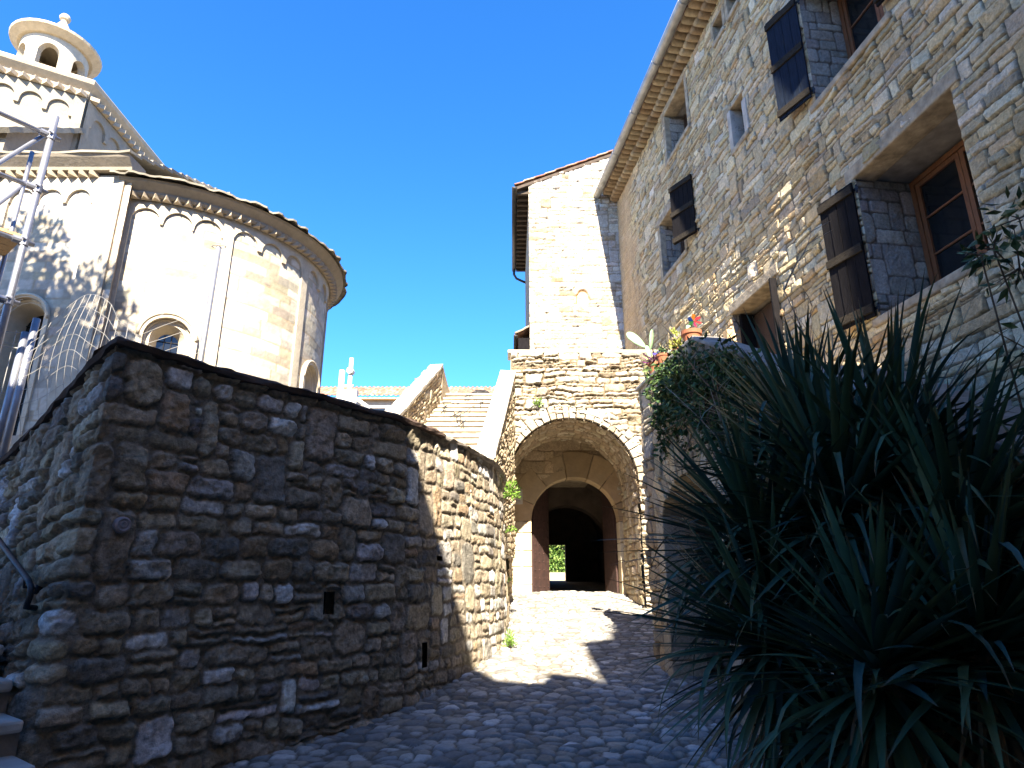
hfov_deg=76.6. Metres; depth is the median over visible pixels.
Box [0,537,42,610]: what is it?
handrail
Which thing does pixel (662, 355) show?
violet flower pot
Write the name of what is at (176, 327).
window
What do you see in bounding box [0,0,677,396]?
sky
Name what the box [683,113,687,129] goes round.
window
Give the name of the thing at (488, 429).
outdoor staircase
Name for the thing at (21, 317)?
window
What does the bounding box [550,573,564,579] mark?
wall
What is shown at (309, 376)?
window
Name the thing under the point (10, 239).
scaffold
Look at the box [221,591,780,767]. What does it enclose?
cobbled street
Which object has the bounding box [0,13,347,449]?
church
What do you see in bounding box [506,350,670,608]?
gateway
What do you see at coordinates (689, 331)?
pinwheel pot
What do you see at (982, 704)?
yucca
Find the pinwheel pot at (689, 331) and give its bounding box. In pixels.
[681,314,701,340]
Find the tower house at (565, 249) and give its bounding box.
[512,150,624,486]
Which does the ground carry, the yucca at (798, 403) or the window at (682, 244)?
the yucca at (798, 403)
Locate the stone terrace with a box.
[635,336,1023,762]
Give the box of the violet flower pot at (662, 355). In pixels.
[652,346,669,364]
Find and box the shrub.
[957,186,1023,410]
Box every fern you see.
[503,479,521,500]
[505,525,516,532]
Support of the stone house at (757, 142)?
on the ground
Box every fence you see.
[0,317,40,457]
[16,272,210,436]
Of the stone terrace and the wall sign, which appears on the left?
the wall sign
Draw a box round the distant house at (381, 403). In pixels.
[320,378,494,410]
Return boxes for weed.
[502,628,517,646]
[530,396,544,406]
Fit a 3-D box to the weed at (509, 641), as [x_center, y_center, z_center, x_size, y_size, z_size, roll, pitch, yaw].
[-0.037,3.717,9.485,0.271,0.332,0.206,0,-18,0]
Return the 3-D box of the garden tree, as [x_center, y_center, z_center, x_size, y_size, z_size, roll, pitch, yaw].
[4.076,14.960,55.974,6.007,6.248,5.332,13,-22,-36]
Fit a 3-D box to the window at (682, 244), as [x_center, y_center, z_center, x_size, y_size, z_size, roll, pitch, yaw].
[4.402,-3.522,15.745,0.090,1.460,1.355,2,-18,-7]
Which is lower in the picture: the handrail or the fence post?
the handrail
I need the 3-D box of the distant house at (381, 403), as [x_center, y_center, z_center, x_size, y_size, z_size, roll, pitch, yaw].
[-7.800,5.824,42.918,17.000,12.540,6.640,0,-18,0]
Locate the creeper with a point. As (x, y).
(665, 409)
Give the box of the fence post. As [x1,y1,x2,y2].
[198,244,226,360]
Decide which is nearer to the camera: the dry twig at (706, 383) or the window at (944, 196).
the dry twig at (706, 383)
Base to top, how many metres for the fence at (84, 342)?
3.415 m
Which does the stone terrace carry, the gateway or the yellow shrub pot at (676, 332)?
the yellow shrub pot at (676, 332)
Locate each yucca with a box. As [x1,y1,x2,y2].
[593,384,969,767]
[643,267,1023,729]
[682,337,1023,767]
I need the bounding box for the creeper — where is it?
[640,332,775,480]
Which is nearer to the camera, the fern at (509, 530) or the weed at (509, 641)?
the weed at (509, 641)
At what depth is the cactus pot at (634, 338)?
9.65 m
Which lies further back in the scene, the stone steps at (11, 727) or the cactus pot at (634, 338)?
the cactus pot at (634, 338)
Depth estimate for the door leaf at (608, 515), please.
16.37 m
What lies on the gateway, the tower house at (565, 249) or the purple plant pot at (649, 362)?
the tower house at (565, 249)
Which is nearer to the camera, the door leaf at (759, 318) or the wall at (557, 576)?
the door leaf at (759, 318)
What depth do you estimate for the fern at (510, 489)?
11.12 m
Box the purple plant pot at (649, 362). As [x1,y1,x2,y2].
[639,348,658,373]
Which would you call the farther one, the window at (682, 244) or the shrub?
the window at (682, 244)
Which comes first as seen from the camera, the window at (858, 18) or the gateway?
the window at (858, 18)
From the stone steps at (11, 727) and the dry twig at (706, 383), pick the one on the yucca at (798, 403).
the dry twig at (706, 383)
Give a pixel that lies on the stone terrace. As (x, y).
(648, 438)
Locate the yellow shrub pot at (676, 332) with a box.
[666,327,681,352]
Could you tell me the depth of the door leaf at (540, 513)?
16.35 m
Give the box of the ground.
[550,580,604,591]
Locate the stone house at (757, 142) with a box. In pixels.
[593,0,1023,581]
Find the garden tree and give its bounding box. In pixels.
[549,545,564,572]
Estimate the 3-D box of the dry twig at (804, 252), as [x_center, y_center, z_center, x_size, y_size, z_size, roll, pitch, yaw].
[2.113,-0.232,4.537,0.488,1.979,0.335,9,-19,-26]
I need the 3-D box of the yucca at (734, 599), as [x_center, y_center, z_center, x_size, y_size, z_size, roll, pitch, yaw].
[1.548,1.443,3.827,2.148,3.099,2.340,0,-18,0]
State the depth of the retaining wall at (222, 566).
5.57 m
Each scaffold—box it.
[0,111,60,351]
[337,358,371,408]
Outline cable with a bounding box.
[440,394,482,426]
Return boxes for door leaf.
[531,489,549,591]
[601,492,619,592]
[754,302,775,353]
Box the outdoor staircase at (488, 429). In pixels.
[385,364,515,557]
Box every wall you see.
[0,336,509,767]
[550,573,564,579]
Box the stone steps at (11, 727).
[0,645,34,767]
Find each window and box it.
[0,293,49,435]
[134,312,197,358]
[299,360,319,392]
[680,240,684,253]
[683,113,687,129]
[837,0,883,59]
[909,139,989,284]
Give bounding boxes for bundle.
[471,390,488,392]
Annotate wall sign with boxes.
[515,489,522,503]
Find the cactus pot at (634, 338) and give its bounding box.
[626,330,664,378]
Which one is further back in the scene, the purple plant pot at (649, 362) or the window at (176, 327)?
the window at (176, 327)
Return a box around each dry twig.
[662,325,728,445]
[784,222,831,339]
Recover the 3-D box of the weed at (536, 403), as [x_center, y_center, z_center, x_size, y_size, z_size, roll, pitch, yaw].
[0.543,0.407,14.319,0.331,0.280,0.293,6,-18,-18]

